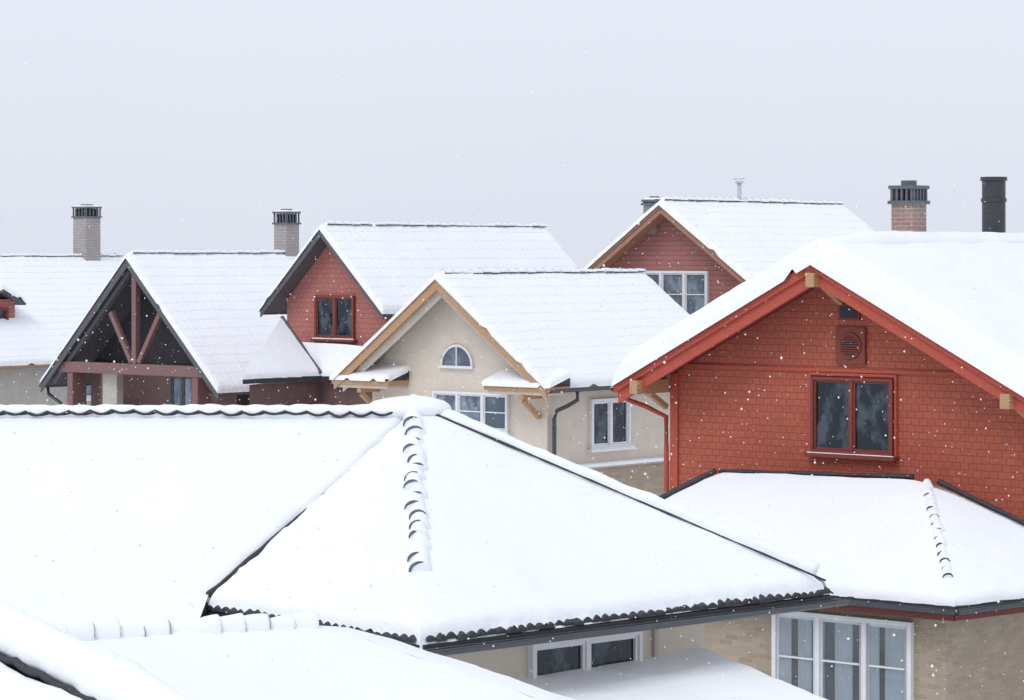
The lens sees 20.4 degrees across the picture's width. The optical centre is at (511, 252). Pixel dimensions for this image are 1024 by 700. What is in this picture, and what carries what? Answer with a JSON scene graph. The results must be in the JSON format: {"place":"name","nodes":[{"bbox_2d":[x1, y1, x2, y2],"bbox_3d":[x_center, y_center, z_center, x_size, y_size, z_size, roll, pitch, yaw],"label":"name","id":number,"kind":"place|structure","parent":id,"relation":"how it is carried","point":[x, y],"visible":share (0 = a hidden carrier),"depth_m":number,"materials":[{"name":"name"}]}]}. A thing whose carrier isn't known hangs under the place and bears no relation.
{"place":"outdoors","nodes":[
{"label":"outdoors","id":0,"kind":"place"},
{"bbox_2d":[0,0,1023,267],"label":"sky","id":1,"kind":"structure","parent":0,"point":[672,70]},
{"bbox_2d":[1,0,1023,698],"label":"falling snow","id":2,"kind":"structure","parent":0,"point":[525,296],"depth_m":30.28,"materials":[{"name":"white snow"}]},
{"bbox_3d":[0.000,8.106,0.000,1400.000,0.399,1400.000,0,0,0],"label":"ground","id":3,"kind":"structure","parent":0,"visible":0},
{"bbox_2d":[0,204,122,405],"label":"grey stucco house","id":4,"kind":"structure","parent":3,"relation":"on","point":[80,271],"depth_m":102.28,"materials":[{"name":"tile"}]},
{"bbox_2d":[0,308,8,319],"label":"window","id":5,"kind":"structure","parent":4,"relation":"in","point":[4,312],"depth_m":100.12,"materials":[{"name":"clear glass"}]},
{"bbox_2d":[0,601,193,699],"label":"tile roof house","id":6,"kind":"structure","parent":3,"relation":"on","point":[57,664],"depth_m":15.93,"materials":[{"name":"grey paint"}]},
{"bbox_2d":[39,209,300,405],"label":"timber gable house","id":7,"kind":"structure","parent":3,"relation":"on","point":[119,298],"depth_m":88.97,"materials":[{"name":"tile"}]},
{"bbox_2d":[86,385,90,400],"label":"window","id":8,"kind":"structure","parent":7,"relation":"in","point":[88,387],"depth_m":101.58,"materials":[{"name":"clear glass"}]},
{"bbox_2d":[101,374,102,403],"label":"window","id":9,"kind":"structure","parent":7,"relation":"in","point":[101,374],"depth_m":90.79,"materials":[{"name":"brown glass"}]},
{"bbox_2d":[169,376,191,405],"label":"window","id":10,"kind":"structure","parent":7,"relation":"in","point":[180,388],"depth_m":88.38,"materials":[{"name":"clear glass"}]},
{"bbox_2d":[54,610,574,699],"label":"snowy roof","id":11,"kind":"structure","parent":3,"relation":"on","point":[189,660],"depth_m":21.98,"materials":[{"name":"snow"}]},
{"bbox_2d":[243,221,577,405],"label":"red gabled house","id":12,"kind":"structure","parent":3,"relation":"on","point":[328,324],"depth_m":80.47,"materials":[{"name":"tile"}]},
{"bbox_2d":[310,295,357,341],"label":"window","id":13,"kind":"structure","parent":12,"relation":"in","point":[333,322],"depth_m":80.31,"materials":[{"name":"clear glass"}]},
{"bbox_2d":[0,394,849,699],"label":"hipped roof house","id":14,"kind":"structure","parent":3,"relation":"on","point":[446,508],"depth_m":33.34,"materials":[{"name":"tile"}]},
{"bbox_2d":[527,631,642,678],"bbox_3d":[0.843,4.633,32.363,1.720,0.526,0.100,0,0,-42],"label":"window","id":15,"kind":"structure","parent":14,"relation":"in","point":[585,653],"depth_m":32.32,"materials":[{"name":"clear glass"}]},
{"bbox_2d":[329,268,689,495],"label":"beige stucco house","id":16,"kind":"structure","parent":3,"relation":"on","point":[442,328],"depth_m":67.66,"materials":[{"name":"tile"}]},
{"bbox_2d":[438,342,475,368],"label":"arched window","id":17,"kind":"structure","parent":16,"relation":"in","point":[454,355],"depth_m":67.50,"materials":[{"name":"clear glass"}]},
{"bbox_2d":[432,390,511,435],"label":"window","id":18,"kind":"structure","parent":16,"relation":"in","point":[484,403],"depth_m":66.93,"materials":[{"name":"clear glass"}]},
{"bbox_2d":[587,397,634,452],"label":"window","id":19,"kind":"structure","parent":16,"relation":"in","point":[610,425],"depth_m":67.43,"materials":[{"name":"clear glass"}]},
{"bbox_2d":[584,178,873,314],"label":"weathered red house","id":20,"kind":"structure","parent":3,"relation":"on","point":[796,224],"depth_m":75.67,"materials":[{"name":"tile"}]},
{"bbox_2d":[644,271,708,314],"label":"window","id":21,"kind":"structure","parent":20,"relation":"in","point":[696,290],"depth_m":75.14,"materials":[{"name":"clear glass"}]},
{"bbox_2d":[610,177,1023,699],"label":"red shingle house","id":22,"kind":"structure","parent":3,"relation":"on","point":[894,302],"depth_m":46.33,"materials":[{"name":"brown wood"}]},
{"bbox_2d":[772,611,913,699],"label":"window","id":23,"kind":"structure","parent":22,"relation":"in","point":[792,656],"depth_m":44.27,"materials":[{"name":"glass"}]},
{"bbox_2d":[804,376,898,460],"bbox_3d":[5.651,2.764,47.390,1.780,1.347,0.170,0,0,40],"label":"window","id":24,"kind":"structure","parent":22,"relation":"in","point":[832,435],"depth_m":47.39,"materials":[{"name":"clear glass"}]}
]}

